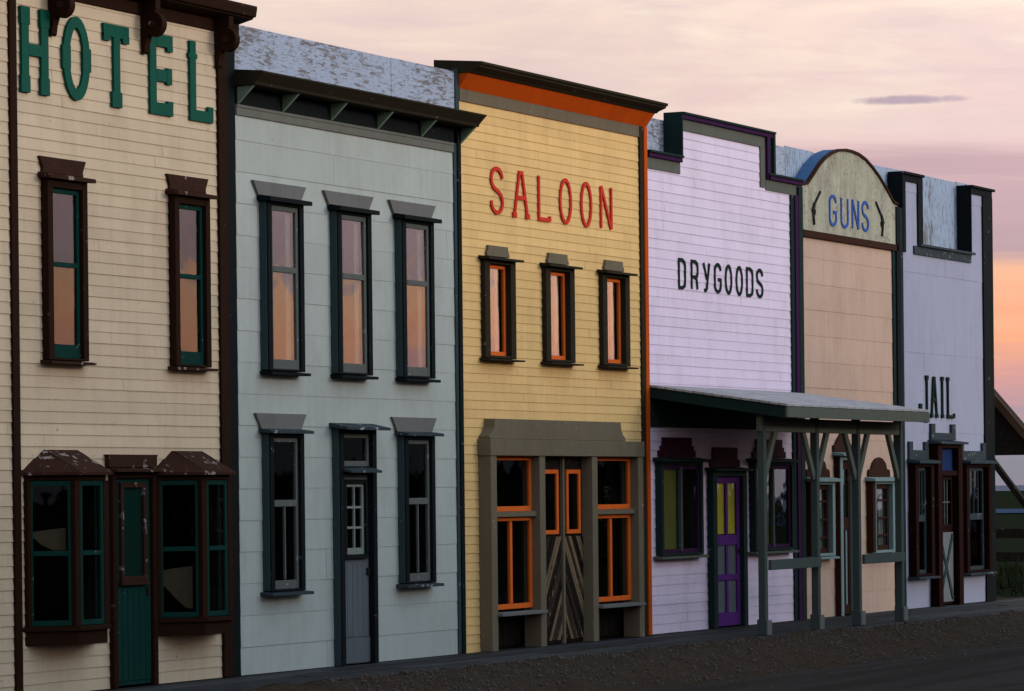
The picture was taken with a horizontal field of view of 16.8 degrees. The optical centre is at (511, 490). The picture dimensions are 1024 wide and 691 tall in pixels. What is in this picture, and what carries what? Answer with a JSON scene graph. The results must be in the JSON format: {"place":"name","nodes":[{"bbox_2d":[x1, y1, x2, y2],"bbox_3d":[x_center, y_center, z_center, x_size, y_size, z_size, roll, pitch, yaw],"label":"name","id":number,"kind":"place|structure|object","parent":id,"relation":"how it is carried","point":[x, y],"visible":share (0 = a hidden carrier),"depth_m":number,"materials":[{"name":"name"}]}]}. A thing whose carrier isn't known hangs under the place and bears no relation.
{"place":"outdoors","nodes":[
{"label":"outdoors","id":0,"kind":"place"},
{"bbox_2d":[0,0,256,690],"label":"hotel","id":1,"kind":"structure","parent":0,"point":[119,517],"depth_m":33.68,"materials":[{"name":"beige wood"}]},
{"bbox_2d":[37,155,96,365],"bbox_3d":[-4.205,-2.156,32.677,0.210,1.939,0.767,-1,0,27],"label":"window","id":2,"kind":"structure","parent":1,"relation":"in","point":[58,175],"depth_m":32.73,"materials":[{"name":"wood"}]},
{"bbox_2d":[21,450,112,645],"bbox_3d":[-4.079,0.524,32.554,0.475,1.820,1.320,-1,0,27],"label":"bay window","id":3,"kind":"structure","parent":1,"relation":"in","point":[73,469],"depth_m":32.27,"materials":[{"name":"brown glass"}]},
{"bbox_2d":[117,478,150,685],"bbox_3d":[-3.677,0.880,33.692,0.090,1.998,0.620,-1,0,27],"label":"door","id":4,"kind":"structure","parent":1,"relation":"in","point":[133,526],"depth_m":33.70,"materials":[{"name":"green wood"}]},
{"bbox_2d":[165,174,218,370],"bbox_3d":[-3.211,-2.166,34.628,0.210,1.939,0.767,-1,0,27],"label":"window","id":5,"kind":"structure","parent":1,"relation":"in","point":[184,192],"depth_m":34.68,"materials":[{"name":"wood"}]},
{"bbox_2d":[152,451,236,635],"bbox_3d":[-3.075,0.513,34.523,0.475,1.820,1.320,-1,0,27],"label":"bay window","id":6,"kind":"structure","parent":1,"relation":"in","point":[201,470],"depth_m":34.25,"materials":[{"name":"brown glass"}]},
{"bbox_2d":[233,25,485,676],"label":"boarding house","id":7,"kind":"structure","parent":0,"point":[350,359],"depth_m":37.62,"materials":[{"name":"grey wood"}]},
{"bbox_2d":[251,180,311,375],"bbox_3d":[-2.389,-2.203,36.218,0.230,2.004,1.076,-1,0,27],"label":"window","id":8,"kind":"structure","parent":7,"relation":"in","point":[287,199],"depth_m":36.40,"materials":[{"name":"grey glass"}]},
{"bbox_2d":[254,413,313,596],"bbox_3d":[-2.369,0.142,36.198,0.240,1.894,1.036,-1,0,27],"label":"window","id":9,"kind":"structure","parent":7,"relation":"in","point":[280,427],"depth_m":36.40,"materials":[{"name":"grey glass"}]},
{"bbox_2d":[322,190,379,379],"bbox_3d":[-1.728,-2.210,37.514,0.230,2.004,1.076,-1,0,27],"label":"window","id":10,"kind":"structure","parent":7,"relation":"in","point":[352,207],"depth_m":37.69,"materials":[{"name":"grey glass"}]},
{"bbox_2d":[344,474,369,663],"bbox_3d":[-1.704,0.846,37.552,0.080,2.045,0.622,-1,0,27],"label":"door","id":11,"kind":"structure","parent":7,"relation":"in","point":[357,570],"depth_m":37.60,"materials":[{"name":"grey wood"}]},
{"bbox_2d":[388,199,441,382],"bbox_3d":[-1.076,-2.217,38.792,0.230,2.004,1.076,-1,0,27],"label":"window","id":12,"kind":"structure","parent":7,"relation":"in","point":[417,216],"depth_m":38.97,"materials":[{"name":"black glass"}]},
{"bbox_2d":[390,417,443,587],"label":"window","id":13,"kind":"structure","parent":7,"relation":"in","point":[414,430],"depth_m":38.98,"materials":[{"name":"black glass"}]},
{"bbox_2d":[207,491,1023,690],"bbox_3d":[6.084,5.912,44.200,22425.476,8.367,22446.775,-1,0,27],"label":"ground","id":14,"kind":"structure","parent":0,"point":[989,668],"depth_m":39.11,"materials":[{"name":"brown soil"}]},
{"bbox_2d":[97,598,1023,690],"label":"boardwalk","id":15,"kind":"structure","parent":14,"relation":"on","point":[502,656],"depth_m":40.58,"materials":[{"name":"grey wood"}]},
{"bbox_2d":[434,60,667,652],"bbox_3d":[-2.426,-1.614,43.816,7.530,7.040,5.440,-1,0,27],"label":"saloon","id":16,"kind":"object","parent":15,"relation":"on","point":[556,352],"visible":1,"depth_m":42.13,"materials":[{"name":"yellow wood"}]},
{"bbox_2d":[478,245,524,361],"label":"window","id":17,"kind":"structure","parent":16,"relation":"in","point":[507,266],"depth_m":40.80,"materials":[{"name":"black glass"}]},
{"bbox_2d":[497,456,547,646],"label":"shop window","id":18,"kind":"structure","parent":16,"relation":"in","point":[509,615],"depth_m":41.06,"materials":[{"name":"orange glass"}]},
{"bbox_2d":[545,457,561,643],"bbox_3d":[0.428,0.719,41.774,0.065,2.252,0.680,-1,0,27],"label":"door","id":19,"kind":"structure","parent":16,"relation":"in","point":[553,564],"depth_m":41.90,"materials":[{"name":"brown wood"}]},
{"bbox_2d":[539,253,583,365],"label":"window","id":20,"kind":"structure","parent":16,"relation":"in","point":[558,266],"depth_m":42.22,"materials":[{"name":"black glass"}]},
{"bbox_2d":[564,457,583,641],"bbox_3d":[0.730,0.716,42.366,0.065,2.252,0.550,-1,0,27],"label":"door","id":21,"kind":"structure","parent":16,"relation":"in","point":[572,465],"depth_m":42.37,"materials":[{"name":"brown wood"}]},
{"bbox_2d":[596,260,638,368],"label":"window","id":22,"kind":"structure","parent":16,"relation":"in","point":[613,272],"depth_m":43.63,"materials":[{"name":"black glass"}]},
{"bbox_2d":[597,457,645,636],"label":"shop window","id":23,"kind":"structure","parent":16,"relation":"in","point":[609,607],"depth_m":43.51,"materials":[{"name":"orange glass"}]},
{"bbox_2d":[646,112,929,634],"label":"dry goods store","id":24,"kind":"structure","parent":15,"relation":"on","point":[733,405],"depth_m":46.38,"materials":[{"name":"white wood"}]},
{"bbox_2d":[652,437,708,559],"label":"window","id":25,"kind":"structure","parent":24,"relation":"in","point":[666,465],"depth_m":45.06,"materials":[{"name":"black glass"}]},
{"bbox_2d":[717,477,740,626],"bbox_3d":[2.884,0.814,46.522,0.075,1.990,0.870,-1,0,27],"label":"door","id":26,"kind":"structure","parent":24,"relation":"in","point":[728,494],"depth_m":46.62,"materials":[{"name":"purple wood"}]},
{"bbox_2d":[746,439,799,554],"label":"window","id":27,"kind":"structure","parent":24,"relation":"in","point":[778,461],"depth_m":47.89,"materials":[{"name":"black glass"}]},
{"bbox_2d":[784,146,906,618],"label":"gun shop","id":28,"kind":"structure","parent":15,"relation":"on","point":[853,284],"depth_m":50.70,"materials":[{"name":"beige wood"}]},
{"bbox_2d":[806,461,840,559],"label":"window","id":29,"kind":"structure","parent":28,"relation":"in","point":[827,483],"depth_m":49.75,"materials":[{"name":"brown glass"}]},
{"bbox_2d":[843,461,850,613],"bbox_3d":[4.815,0.676,50.363,0.040,2.225,0.412,-1,0,27],"label":"door","id":30,"kind":"structure","parent":28,"relation":"in","point":[847,549],"depth_m":50.47,"materials":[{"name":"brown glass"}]},
{"bbox_2d":[865,457,895,553],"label":"window","id":31,"kind":"structure","parent":28,"relation":"in","point":[878,477],"depth_m":51.70,"materials":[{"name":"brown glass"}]},
{"bbox_2d":[887,168,997,608],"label":"jail","id":32,"kind":"structure","parent":15,"relation":"on","point":[950,462],"depth_m":54.41,"materials":[{"name":"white wood"}]},
{"bbox_2d":[906,441,940,579],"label":"window","id":33,"kind":"structure","parent":32,"relation":"in","point":[921,496],"depth_m":53.18,"materials":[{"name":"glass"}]},
{"bbox_2d":[942,476,953,603],"bbox_3d":[6.744,0.770,54.095,0.064,1.996,0.732,-1,0,27],"label":"door","id":34,"kind":"structure","parent":32,"relation":"in","point":[948,557],"depth_m":54.20,"materials":[{"name":"wood"}]},
{"bbox_2d":[962,443,997,575],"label":"window","id":35,"kind":"structure","parent":32,"relation":"in","point":[973,461],"depth_m":55.62,"materials":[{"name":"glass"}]},
{"bbox_2d":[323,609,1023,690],"bbox_3d":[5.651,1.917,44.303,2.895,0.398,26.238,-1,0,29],"label":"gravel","id":36,"kind":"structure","parent":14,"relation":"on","point":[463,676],"depth_m":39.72,"materials":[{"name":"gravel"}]},
{"bbox_2d":[994,389,1023,507],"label":"timber gateway","id":37,"kind":"object","parent":14,"relation":"on","point":[1009,431],"visible":0.04,"depth_m":57.38,"materials":[{"name":"brown wood"}]},
{"bbox_2d":[996,529,1023,561],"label":"rail fence","id":38,"kind":"object","parent":14,"relation":"on","point":[1009,556],"depth_m":65.11,"materials":[{"name":"brown wood"}]},
{"bbox_2d":[231,0,1023,485],"label":"sky","id":39,"kind":"structure","parent":0,"point":[931,88],"materials":[{"name":"pink"}]},
{"bbox_2d":[995,485,1023,490],"bbox_3d":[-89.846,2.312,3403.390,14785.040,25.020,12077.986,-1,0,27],"label":"hills","id":40,"kind":"structure","parent":0,"point":[1006,488],"depth_m":6862.87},
{"bbox_2d":[996,562,1023,597],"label":"grass","id":41,"kind":"structure","parent":0,"point":[1017,570],"depth_m":71.26,"materials":[{"name":"green plant"}]},
{"bbox_2d":[996,509,1023,512],"bbox_3d":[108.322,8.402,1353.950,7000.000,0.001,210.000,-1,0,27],"label":"water","id":42,"kind":"structure","parent":0,"point":[1009,510],"depth_m":1297.04,"materials":[{"name":"blue liquid"}]}
]}

